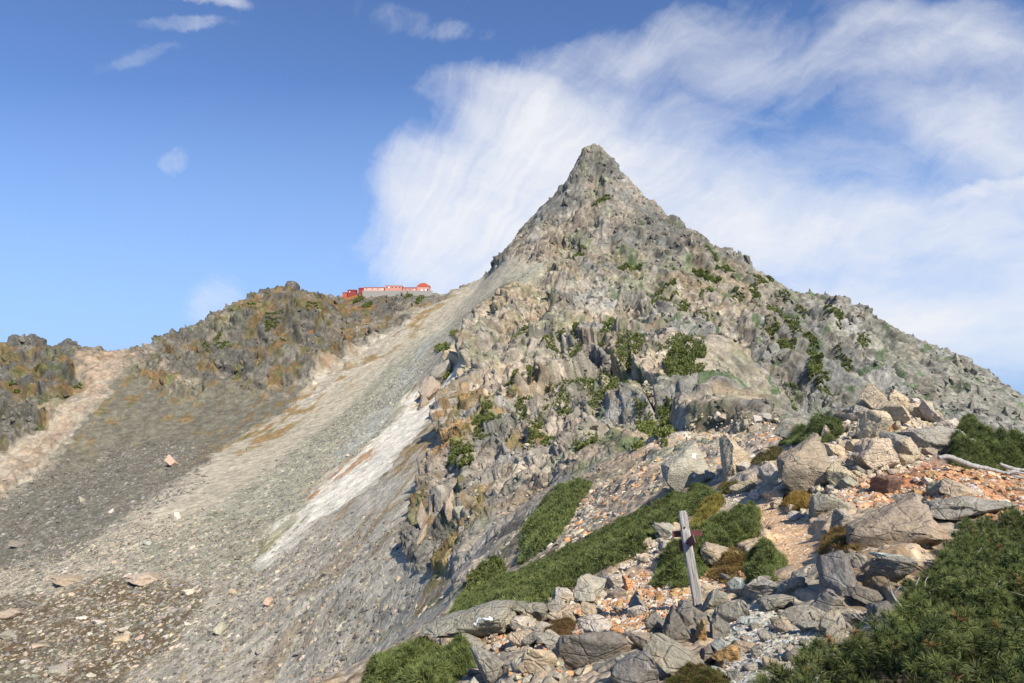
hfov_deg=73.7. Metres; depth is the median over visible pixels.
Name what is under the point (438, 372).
rock
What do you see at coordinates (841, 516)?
boulder
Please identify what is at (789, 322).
dwarf pine
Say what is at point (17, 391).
dwarf pine
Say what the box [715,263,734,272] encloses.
dwarf pine
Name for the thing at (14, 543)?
boulder
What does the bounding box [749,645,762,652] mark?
stone
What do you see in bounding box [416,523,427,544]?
rock pillar
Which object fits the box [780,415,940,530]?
rubble
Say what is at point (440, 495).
rock pillar
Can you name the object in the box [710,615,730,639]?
boulder
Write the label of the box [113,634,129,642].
boulder
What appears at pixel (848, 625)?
stone
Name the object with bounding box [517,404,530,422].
dwarf pine
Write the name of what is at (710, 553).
boulder
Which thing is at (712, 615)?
boulder
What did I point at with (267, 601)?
boulder
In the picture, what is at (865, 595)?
boulder
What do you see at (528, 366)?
dwarf pine
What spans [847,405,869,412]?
boulder
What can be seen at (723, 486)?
heath cushion
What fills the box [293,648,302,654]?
boulder
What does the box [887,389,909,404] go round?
boulder
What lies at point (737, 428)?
stone
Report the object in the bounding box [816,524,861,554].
grass clump
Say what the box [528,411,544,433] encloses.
dwarf pine
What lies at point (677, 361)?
dwarf pine
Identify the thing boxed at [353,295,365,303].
dwarf pine
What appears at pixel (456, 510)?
rock pillar
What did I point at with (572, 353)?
dwarf pine
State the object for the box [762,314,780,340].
dwarf pine
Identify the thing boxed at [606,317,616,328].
dwarf pine
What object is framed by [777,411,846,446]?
dwarf pine
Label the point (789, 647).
stone
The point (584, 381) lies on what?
dwarf pine
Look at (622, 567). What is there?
stone
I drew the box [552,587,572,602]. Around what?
boulder
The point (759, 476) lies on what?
boulder
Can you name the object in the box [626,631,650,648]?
boulder
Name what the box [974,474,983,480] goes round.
stone
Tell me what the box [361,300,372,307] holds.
dwarf pine
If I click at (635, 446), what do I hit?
dwarf pine
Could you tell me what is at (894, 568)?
boulder
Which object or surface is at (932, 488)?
boulder
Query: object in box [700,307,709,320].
dwarf pine
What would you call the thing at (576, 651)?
boulder
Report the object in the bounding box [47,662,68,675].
boulder
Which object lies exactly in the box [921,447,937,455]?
stone
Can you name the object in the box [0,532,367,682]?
scree stones
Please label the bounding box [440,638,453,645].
stone
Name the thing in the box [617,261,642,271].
dwarf pine
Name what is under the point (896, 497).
boulder
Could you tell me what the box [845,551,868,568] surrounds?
boulder
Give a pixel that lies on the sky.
(164, 164)
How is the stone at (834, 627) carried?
on the rubble at (787, 662)
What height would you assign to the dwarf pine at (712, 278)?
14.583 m
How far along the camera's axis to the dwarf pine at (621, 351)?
358.75 m
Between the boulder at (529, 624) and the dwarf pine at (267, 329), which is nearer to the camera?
the boulder at (529, 624)
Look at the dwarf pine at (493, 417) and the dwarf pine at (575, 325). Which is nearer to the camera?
the dwarf pine at (493, 417)
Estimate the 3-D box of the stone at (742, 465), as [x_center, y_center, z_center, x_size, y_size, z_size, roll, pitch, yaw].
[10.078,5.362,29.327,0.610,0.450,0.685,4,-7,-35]
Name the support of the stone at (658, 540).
on the ridge ground at (921, 555)
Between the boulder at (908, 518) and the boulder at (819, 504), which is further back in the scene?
the boulder at (819, 504)
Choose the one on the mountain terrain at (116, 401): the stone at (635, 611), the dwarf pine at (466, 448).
the dwarf pine at (466, 448)
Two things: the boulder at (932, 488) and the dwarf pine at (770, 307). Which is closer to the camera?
the boulder at (932, 488)
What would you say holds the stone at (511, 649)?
on the ridge ground at (921, 555)
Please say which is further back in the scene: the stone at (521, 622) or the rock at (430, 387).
the rock at (430, 387)
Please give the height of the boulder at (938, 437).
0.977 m
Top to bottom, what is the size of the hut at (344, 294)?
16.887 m
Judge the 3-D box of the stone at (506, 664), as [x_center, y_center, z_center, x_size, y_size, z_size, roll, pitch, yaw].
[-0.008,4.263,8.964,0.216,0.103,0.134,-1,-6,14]
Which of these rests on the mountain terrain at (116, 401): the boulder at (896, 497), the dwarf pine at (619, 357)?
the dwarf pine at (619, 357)
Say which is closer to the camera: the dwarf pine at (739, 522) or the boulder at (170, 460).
the dwarf pine at (739, 522)
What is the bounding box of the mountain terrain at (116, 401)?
[0,143,1023,682]
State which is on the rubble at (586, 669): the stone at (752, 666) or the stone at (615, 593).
the stone at (615, 593)
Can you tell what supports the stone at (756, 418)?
on the mountain terrain at (116, 401)
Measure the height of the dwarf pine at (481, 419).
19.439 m
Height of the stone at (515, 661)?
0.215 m
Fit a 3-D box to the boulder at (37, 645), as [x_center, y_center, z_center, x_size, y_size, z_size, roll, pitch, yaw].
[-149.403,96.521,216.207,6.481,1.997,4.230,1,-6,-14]
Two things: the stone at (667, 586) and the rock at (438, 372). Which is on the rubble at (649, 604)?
the stone at (667, 586)
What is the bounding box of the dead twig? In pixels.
[888,579,901,606]
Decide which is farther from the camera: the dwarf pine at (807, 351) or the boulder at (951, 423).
the dwarf pine at (807, 351)
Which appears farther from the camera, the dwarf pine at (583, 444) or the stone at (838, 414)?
the dwarf pine at (583, 444)
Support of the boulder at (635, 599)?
on the ridge ground at (921, 555)
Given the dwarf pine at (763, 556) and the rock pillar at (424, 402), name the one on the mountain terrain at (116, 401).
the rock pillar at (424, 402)
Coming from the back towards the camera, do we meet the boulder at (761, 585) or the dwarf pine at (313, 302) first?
the dwarf pine at (313, 302)
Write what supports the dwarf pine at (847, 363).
on the mountain terrain at (116, 401)
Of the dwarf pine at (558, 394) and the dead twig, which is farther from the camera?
the dwarf pine at (558, 394)
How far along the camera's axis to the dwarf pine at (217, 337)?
839.60 m
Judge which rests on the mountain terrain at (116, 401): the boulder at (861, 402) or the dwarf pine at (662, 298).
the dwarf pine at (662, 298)
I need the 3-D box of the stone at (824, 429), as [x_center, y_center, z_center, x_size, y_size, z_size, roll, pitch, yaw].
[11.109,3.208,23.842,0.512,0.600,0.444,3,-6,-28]
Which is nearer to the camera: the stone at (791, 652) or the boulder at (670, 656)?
the stone at (791, 652)
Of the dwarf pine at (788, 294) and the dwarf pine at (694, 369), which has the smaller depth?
the dwarf pine at (694, 369)
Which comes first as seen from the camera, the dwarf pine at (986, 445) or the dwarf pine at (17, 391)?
the dwarf pine at (986, 445)
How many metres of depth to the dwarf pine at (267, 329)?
836.88 m
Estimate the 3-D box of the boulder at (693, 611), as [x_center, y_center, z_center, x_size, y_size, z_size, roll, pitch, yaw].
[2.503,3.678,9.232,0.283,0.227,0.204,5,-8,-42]
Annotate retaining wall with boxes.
[362,291,432,297]
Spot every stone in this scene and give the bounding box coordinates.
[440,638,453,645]
[467,668,479,675]
[490,633,497,638]
[503,661,509,667]
[505,646,516,651]
[509,615,535,630]
[510,655,521,671]
[519,611,534,617]
[521,626,534,629]
[522,625,543,645]
[530,665,547,681]
[536,633,543,644]
[546,598,566,611]
[553,673,562,678]
[574,668,582,675]
[598,590,607,598]
[603,580,610,590]
[607,587,625,598]
[613,606,620,611]
[615,600,623,606]
[618,563,629,571]
[627,605,645,617]
[628,572,635,577]
[637,553,647,561]
[639,556,648,563]
[642,537,652,547]
[649,556,658,560]
[655,538,665,542]
[655,592,662,599]
[662,598,672,605]
[664,582,672,589]
[704,469,714,479]
[711,638,726,649]
[713,411,720,421]
[717,414,725,420]
[726,668,742,680]
[730,640,757,652]
[734,422,742,432]
[736,461,751,469]
[738,648,743,657]
[739,419,748,428]
[740,636,750,640]
[741,662,760,670]
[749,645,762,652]
[750,623,758,630]
[750,650,761,657]
[753,415,761,421]
[756,412,771,419]
[757,630,776,641]
[761,447,769,454]
[762,656,779,671]
[768,623,774,631]
[773,486,782,489]
[784,645,798,660]
[786,645,798,656]
[809,486,815,493]
[809,611,819,621]
[818,608,845,634]
[821,425,830,436]
[824,623,839,637]
[826,485,836,492]
[828,455,837,462]
[828,631,847,646]
[832,408,848,420]
[837,439,844,445]
[839,476,857,488]
[842,412,862,421]
[845,439,860,451]
[845,622,852,628]
[851,470,862,476]
[852,466,864,472]
[864,469,872,474]
[880,465,888,471]
[892,421,900,429]
[898,453,915,465]
[909,488,922,494]
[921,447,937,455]
[921,477,932,483]
[924,471,937,477]
[970,485,983,495]
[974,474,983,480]
[1010,486,1023,490]
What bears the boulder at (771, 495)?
on the ridge ground at (921, 555)
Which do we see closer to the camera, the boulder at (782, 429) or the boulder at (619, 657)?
the boulder at (619, 657)
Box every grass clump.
[689,491,725,528]
[781,489,812,510]
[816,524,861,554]
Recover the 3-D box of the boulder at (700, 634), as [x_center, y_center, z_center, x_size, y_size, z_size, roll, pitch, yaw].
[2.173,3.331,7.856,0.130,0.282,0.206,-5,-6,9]
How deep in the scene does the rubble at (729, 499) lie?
21.23 m
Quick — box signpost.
[672,510,702,607]
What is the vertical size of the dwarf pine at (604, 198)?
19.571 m
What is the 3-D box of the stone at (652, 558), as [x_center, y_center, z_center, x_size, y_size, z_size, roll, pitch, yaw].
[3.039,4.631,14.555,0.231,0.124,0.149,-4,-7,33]
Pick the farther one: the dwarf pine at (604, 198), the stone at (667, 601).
the dwarf pine at (604, 198)
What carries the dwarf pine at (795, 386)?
on the mountain terrain at (116, 401)
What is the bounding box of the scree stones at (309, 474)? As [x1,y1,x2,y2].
[218,273,527,553]
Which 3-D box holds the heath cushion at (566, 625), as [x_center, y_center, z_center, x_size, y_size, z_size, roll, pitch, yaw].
[0.648,4.893,11.577,0.918,0.416,2.361,-1,-6,13]
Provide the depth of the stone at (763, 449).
28.96 m
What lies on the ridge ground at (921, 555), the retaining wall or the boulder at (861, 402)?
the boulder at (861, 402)
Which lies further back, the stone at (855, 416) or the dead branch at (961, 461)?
the stone at (855, 416)
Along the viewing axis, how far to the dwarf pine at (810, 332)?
610.63 m
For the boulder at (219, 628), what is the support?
on the mountain terrain at (116, 401)
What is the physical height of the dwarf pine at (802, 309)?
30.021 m
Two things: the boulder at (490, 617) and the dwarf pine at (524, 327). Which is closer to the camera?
the boulder at (490, 617)
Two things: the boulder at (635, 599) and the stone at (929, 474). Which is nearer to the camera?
the boulder at (635, 599)
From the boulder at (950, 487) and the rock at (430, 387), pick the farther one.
the rock at (430, 387)
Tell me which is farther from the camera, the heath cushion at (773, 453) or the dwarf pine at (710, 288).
the dwarf pine at (710, 288)
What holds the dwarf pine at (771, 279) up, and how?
on the mountain terrain at (116, 401)
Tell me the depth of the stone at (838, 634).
5.79 m
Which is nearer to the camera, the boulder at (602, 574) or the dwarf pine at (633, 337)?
the boulder at (602, 574)
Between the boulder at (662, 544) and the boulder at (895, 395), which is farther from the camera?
the boulder at (895, 395)
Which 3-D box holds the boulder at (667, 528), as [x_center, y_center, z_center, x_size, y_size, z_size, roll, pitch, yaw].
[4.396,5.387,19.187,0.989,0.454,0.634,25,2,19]
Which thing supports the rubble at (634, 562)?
on the ridge ground at (921, 555)
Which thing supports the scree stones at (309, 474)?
on the mountain terrain at (116, 401)
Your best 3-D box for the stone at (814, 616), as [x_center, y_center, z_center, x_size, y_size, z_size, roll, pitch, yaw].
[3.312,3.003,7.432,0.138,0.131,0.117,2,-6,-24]
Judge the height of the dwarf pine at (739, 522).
1.236 m
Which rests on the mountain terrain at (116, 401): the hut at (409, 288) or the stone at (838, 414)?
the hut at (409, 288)
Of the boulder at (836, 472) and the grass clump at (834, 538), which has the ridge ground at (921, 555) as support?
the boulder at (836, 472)
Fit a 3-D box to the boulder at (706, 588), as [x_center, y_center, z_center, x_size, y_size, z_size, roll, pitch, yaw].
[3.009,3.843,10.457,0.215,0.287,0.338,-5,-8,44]
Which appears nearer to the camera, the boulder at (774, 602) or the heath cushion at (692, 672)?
the heath cushion at (692, 672)
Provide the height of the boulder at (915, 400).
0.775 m
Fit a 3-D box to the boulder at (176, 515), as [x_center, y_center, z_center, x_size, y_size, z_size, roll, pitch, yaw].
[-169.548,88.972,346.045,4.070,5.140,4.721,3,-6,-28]
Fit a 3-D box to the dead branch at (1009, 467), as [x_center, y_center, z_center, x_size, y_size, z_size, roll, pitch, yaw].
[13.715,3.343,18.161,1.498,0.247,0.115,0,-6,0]
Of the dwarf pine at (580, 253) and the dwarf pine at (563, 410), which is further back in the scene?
the dwarf pine at (580, 253)
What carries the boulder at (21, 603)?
on the mountain terrain at (116, 401)
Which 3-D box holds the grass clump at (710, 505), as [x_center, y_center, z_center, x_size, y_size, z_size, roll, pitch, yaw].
[5.937,5.136,20.585,1.085,0.817,7.338,-2,-6,18]
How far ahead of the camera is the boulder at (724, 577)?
11.41 m
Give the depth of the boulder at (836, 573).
8.00 m
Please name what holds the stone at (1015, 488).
on the ridge ground at (921, 555)
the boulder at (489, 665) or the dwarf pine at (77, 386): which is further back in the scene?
the dwarf pine at (77, 386)
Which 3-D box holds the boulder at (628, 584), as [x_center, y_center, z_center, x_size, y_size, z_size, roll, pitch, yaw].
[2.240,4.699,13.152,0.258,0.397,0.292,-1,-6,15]
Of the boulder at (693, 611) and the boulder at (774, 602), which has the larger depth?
the boulder at (693, 611)
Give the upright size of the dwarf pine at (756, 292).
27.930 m
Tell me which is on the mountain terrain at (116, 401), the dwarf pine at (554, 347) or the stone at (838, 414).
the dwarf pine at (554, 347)
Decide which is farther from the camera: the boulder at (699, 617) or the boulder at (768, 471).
the boulder at (768, 471)
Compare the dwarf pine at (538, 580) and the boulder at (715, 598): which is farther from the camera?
the dwarf pine at (538, 580)
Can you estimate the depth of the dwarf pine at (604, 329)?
433.95 m
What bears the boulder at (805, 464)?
on the ridge ground at (921, 555)
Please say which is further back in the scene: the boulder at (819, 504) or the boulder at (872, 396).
the boulder at (872, 396)
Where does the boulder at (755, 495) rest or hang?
on the ridge ground at (921, 555)
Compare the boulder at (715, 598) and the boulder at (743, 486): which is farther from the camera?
the boulder at (743, 486)
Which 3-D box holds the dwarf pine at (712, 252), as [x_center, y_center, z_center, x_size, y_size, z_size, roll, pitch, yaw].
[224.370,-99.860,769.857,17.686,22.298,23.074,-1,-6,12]
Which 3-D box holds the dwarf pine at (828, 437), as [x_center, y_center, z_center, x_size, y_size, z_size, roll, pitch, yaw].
[11.027,3.347,23.898,0.757,0.815,4.727,-2,-6,19]
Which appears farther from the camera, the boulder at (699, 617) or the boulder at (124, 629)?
the boulder at (124, 629)
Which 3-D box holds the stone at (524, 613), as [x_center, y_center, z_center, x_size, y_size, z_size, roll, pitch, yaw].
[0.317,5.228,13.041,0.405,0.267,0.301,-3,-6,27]
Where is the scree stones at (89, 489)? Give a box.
[0,440,210,575]
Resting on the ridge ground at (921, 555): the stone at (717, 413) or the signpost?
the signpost
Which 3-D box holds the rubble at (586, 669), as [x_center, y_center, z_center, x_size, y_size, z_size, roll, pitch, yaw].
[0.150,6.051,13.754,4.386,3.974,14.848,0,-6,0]
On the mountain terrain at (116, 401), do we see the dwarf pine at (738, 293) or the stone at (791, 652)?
the dwarf pine at (738, 293)
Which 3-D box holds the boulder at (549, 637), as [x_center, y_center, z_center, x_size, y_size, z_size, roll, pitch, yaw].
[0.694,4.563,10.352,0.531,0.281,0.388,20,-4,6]
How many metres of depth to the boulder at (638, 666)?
6.18 m
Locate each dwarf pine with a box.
[9,380,20,393]
[73,383,82,388]
[199,340,210,351]
[213,331,221,342]
[215,341,231,348]
[264,308,282,328]
[265,321,272,330]
[306,301,318,310]
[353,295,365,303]
[359,630,476,682]
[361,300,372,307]
[414,295,424,305]
[434,342,450,351]
[442,367,452,379]
[445,438,474,469]
[447,482,718,614]
[450,328,461,337]
[453,554,506,602]
[471,392,493,440]
[486,413,503,435]
[504,368,524,392]
[511,325,527,337]
[512,392,527,413]
[514,476,592,566]
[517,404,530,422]
[526,364,532,373]
[526,424,545,447]
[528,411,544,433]
[539,435,554,446]
[541,320,565,354]
[542,384,568,409]
[545,381,554,392]
[555,377,589,391]
[555,393,572,418]
[567,342,589,380]
[569,319,581,338]
[571,432,597,452]
[572,245,586,258]
[587,366,649,409]
[587,377,598,394]
[591,194,613,206]
[597,318,615,347]
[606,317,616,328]
[610,349,629,380]
[615,328,628,361]
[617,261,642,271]
[625,329,646,373]
[630,436,644,450]
[633,396,656,433]
[647,500,764,588]
[648,424,674,446]
[651,290,686,303]
[651,331,698,350]
[654,273,680,296]
[656,395,677,431]
[663,335,707,376]
[678,300,691,312]
[680,353,709,372]
[691,268,710,278]
[698,286,714,296]
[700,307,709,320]
[702,272,721,283]
[703,244,718,260]
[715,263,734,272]
[730,287,745,301]
[740,299,784,311]
[742,535,791,592]
[746,271,768,283]
[746,504,1023,682]
[749,280,761,300]
[749,664,768,682]
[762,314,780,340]
[765,275,774,281]
[774,288,790,303]
[776,337,796,349]
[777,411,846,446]
[778,311,814,338]
[781,382,797,389]
[788,394,797,410]
[793,304,806,318]
[804,331,822,341]
[805,336,820,354]
[807,352,824,379]
[814,370,839,395]
[820,429,839,442]
[823,304,843,329]
[832,341,853,371]
[856,331,871,348]
[945,412,1023,471]
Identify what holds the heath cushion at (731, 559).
on the ridge ground at (921, 555)
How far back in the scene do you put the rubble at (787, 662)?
6.37 m
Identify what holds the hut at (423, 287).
on the mountain terrain at (116, 401)
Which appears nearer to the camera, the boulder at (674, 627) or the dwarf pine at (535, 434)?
the boulder at (674, 627)
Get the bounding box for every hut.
[342,292,347,297]
[347,290,357,296]
[358,288,363,295]
[364,287,384,290]
[385,285,402,290]
[403,287,416,290]
[417,283,430,290]
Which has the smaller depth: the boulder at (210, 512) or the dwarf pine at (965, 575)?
the dwarf pine at (965, 575)
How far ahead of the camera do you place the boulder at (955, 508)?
11.90 m
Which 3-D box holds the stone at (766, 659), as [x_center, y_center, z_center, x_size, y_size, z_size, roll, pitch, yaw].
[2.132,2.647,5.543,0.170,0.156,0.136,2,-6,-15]
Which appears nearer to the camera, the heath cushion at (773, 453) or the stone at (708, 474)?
the heath cushion at (773, 453)
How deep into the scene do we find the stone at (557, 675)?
7.31 m
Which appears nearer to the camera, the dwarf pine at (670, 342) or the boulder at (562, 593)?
the boulder at (562, 593)
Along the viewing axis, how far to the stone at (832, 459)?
20.12 m
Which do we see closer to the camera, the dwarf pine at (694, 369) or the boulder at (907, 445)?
the boulder at (907, 445)
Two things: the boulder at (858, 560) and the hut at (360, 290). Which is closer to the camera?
the boulder at (858, 560)
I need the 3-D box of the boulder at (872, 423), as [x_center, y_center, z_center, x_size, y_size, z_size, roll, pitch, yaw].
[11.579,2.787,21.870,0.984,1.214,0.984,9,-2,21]
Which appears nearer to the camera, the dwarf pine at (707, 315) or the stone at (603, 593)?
the stone at (603, 593)
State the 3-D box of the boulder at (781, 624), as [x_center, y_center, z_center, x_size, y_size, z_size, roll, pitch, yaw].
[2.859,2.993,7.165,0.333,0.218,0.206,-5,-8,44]
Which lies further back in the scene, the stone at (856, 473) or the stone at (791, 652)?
the stone at (856, 473)
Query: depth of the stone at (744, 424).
95.90 m
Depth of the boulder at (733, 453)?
29.69 m
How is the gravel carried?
on the ridge ground at (921, 555)
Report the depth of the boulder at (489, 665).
9.01 m
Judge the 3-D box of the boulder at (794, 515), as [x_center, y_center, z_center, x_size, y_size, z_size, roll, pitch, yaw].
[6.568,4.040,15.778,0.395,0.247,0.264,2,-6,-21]
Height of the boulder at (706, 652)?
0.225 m
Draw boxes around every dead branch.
[937,454,1023,478]
[999,463,1023,470]
[1005,470,1023,474]
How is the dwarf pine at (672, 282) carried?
on the mountain terrain at (116, 401)
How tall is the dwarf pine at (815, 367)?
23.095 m
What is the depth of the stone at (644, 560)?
16.34 m
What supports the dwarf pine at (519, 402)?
on the mountain terrain at (116, 401)
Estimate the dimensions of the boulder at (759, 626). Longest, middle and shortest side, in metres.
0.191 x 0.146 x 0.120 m
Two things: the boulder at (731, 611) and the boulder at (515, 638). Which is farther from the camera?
the boulder at (515, 638)
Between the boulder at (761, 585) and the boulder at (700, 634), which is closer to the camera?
the boulder at (700, 634)
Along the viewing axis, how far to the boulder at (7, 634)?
228.56 m
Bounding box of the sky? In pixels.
[0,0,1023,394]
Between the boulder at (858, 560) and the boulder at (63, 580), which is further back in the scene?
the boulder at (63, 580)
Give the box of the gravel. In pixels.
[755,499,818,568]
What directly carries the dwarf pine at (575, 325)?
on the mountain terrain at (116, 401)
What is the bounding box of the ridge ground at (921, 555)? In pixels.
[317,419,1023,682]
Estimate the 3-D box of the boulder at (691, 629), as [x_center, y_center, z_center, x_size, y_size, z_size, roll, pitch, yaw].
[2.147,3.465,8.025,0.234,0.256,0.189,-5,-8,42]
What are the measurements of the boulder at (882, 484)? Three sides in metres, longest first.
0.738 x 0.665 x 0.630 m
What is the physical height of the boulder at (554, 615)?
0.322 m
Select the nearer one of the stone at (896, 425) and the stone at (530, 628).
the stone at (530, 628)
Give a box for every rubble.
[458,587,630,682]
[540,411,784,557]
[573,571,728,636]
[607,522,678,577]
[690,482,764,518]
[717,608,813,682]
[758,608,870,682]
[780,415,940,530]
[838,461,1023,521]
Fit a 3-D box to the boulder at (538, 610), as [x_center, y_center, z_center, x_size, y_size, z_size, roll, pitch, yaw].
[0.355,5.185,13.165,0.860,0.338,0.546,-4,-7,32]
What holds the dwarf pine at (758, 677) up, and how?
on the ridge ground at (921, 555)
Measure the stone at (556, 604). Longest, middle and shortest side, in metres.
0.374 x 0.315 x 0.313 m
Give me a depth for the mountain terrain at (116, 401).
474.99 m
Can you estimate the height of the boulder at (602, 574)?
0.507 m
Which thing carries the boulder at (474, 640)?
on the ridge ground at (921, 555)
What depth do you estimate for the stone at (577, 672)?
7.51 m
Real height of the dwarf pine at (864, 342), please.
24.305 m
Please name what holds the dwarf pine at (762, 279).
on the mountain terrain at (116, 401)
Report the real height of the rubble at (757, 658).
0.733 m
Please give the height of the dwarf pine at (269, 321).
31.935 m
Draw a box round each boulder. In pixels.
[0,608,24,619]
[0,630,17,638]
[7,540,29,546]
[12,598,39,607]
[31,643,47,648]
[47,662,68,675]
[50,575,83,585]
[78,496,85,502]
[91,620,104,623]
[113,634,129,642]
[117,626,129,631]
[127,571,160,585]
[142,540,151,545]
[164,454,178,466]
[173,512,181,519]
[181,589,194,594]
[206,510,216,514]
[213,622,227,634]
[228,588,236,594]
[255,647,262,654]
[263,597,273,605]
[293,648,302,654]
[418,600,517,637]
[457,632,484,647]
[470,645,504,682]
[490,644,501,651]
[507,629,532,647]
[513,601,549,619]
[518,649,557,675]
[527,622,535,626]
[533,621,551,630]
[541,629,559,647]
[546,610,577,621]
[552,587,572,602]
[555,630,628,670]
[573,573,606,601]
[576,614,612,632]
[581,601,603,616]
[597,571,605,577]
[604,574,626,588]
[610,622,623,634]
[610,650,659,682]
[614,654,624,661]
[622,575,633,590]
[625,637,637,651]
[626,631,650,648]
[628,590,646,607]
[642,633,707,675]
[644,610,664,633]
[652,522,675,539]
[658,540,668,550]
[661,440,710,490]
[662,605,690,643]
[676,599,692,612]
[679,608,695,626]
[686,623,697,642]
[687,605,703,618]
[693,612,709,624]
[695,618,706,640]
[699,644,713,664]
[700,542,738,565]
[700,582,716,598]
[702,589,729,611]
[709,612,716,621]
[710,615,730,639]
[712,644,739,661]
[717,600,749,622]
[719,434,751,480]
[719,573,730,580]
[726,577,746,596]
[728,480,756,493]
[736,616,763,623]
[737,571,746,578]
[745,576,777,594]
[747,622,763,629]
[749,489,762,500]
[757,461,776,482]
[757,594,797,611]
[758,461,781,483]
[760,489,784,500]
[769,499,783,507]
[769,616,795,632]
[772,565,796,580]
[773,417,808,438]
[776,432,831,492]
[779,572,809,590]
[780,605,825,621]
[785,504,794,513]
[786,511,804,520]
[791,621,822,634]
[808,494,851,517]
[810,589,846,611]
[816,550,858,599]
[823,443,845,456]
[825,461,856,486]
[830,508,849,527]
[841,611,862,624]
[845,493,951,549]
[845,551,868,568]
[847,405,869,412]
[851,437,901,469]
[851,585,885,603]
[855,410,892,438]
[858,400,871,409]
[860,382,886,409]
[865,601,895,615]
[867,556,917,581]
[869,475,901,493]
[869,552,914,559]
[873,399,910,423]
[879,431,912,444]
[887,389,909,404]
[891,492,922,500]
[893,437,924,460]
[894,425,965,453]
[903,401,933,420]
[909,398,919,403]
[918,399,941,422]
[918,543,929,547]
[921,496,1019,520]
[926,480,943,495]
[934,418,959,428]
[939,477,981,496]
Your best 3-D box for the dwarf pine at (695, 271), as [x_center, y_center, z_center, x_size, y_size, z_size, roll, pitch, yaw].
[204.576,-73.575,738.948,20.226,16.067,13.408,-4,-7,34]
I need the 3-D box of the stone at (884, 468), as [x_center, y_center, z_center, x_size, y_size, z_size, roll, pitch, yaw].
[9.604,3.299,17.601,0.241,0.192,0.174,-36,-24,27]
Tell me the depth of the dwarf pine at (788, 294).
761.29 m
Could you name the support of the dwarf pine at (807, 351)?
on the mountain terrain at (116, 401)
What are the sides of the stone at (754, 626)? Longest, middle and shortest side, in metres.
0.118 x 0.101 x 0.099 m
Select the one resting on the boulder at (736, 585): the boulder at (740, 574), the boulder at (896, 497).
the boulder at (740, 574)
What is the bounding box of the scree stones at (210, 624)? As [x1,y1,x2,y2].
[0,505,442,682]
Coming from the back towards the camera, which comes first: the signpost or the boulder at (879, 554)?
the signpost
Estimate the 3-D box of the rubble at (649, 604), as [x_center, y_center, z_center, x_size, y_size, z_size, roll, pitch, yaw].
[2.236,4.378,11.280,2.786,1.058,6.337,-3,-6,26]
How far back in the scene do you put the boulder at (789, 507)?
16.54 m
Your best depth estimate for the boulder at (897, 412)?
23.17 m
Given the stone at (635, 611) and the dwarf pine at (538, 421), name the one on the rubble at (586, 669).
the stone at (635, 611)
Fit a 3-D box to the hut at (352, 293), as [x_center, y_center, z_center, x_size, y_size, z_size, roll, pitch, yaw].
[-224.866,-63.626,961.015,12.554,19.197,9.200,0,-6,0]
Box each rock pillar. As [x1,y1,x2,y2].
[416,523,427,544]
[417,393,428,410]
[417,501,428,528]
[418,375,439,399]
[427,492,434,514]
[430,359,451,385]
[434,485,446,512]
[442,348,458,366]
[443,489,454,523]
[453,506,463,518]
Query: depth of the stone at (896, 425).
22.26 m
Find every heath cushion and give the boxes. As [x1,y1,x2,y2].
[531,613,578,647]
[664,660,730,682]
[706,545,746,583]
[717,479,738,494]
[752,445,783,465]
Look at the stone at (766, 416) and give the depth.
103.06 m
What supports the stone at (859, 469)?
on the rubble at (819, 488)
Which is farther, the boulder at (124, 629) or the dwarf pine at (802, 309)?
the dwarf pine at (802, 309)
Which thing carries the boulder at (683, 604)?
on the ridge ground at (921, 555)
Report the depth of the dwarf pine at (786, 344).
580.78 m
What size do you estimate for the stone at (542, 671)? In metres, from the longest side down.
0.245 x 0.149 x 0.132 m
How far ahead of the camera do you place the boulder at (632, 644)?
7.92 m
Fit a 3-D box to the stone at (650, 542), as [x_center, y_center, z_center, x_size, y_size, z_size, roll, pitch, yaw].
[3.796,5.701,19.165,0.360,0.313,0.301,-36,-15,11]
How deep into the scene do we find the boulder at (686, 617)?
8.59 m
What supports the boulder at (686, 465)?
on the rubble at (664, 489)
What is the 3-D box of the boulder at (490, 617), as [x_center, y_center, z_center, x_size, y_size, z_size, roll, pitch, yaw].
[-0.864,5.360,13.076,2.028,0.575,1.447,-9,-6,4]
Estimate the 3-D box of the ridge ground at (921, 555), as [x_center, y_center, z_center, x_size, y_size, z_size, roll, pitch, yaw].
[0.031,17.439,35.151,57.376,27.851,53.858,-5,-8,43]
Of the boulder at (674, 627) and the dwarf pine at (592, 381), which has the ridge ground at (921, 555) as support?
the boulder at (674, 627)
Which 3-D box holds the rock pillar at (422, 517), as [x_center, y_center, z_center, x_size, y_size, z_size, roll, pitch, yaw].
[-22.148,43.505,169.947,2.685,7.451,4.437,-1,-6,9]
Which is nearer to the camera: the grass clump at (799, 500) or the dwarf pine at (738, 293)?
the grass clump at (799, 500)
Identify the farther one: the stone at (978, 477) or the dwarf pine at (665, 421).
the dwarf pine at (665, 421)
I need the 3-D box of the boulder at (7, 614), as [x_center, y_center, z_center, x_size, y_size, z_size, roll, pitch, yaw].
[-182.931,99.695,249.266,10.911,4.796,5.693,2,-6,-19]
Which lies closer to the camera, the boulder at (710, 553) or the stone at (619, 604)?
the stone at (619, 604)
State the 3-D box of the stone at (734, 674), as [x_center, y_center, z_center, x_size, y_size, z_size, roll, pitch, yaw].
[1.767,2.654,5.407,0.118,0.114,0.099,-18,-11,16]

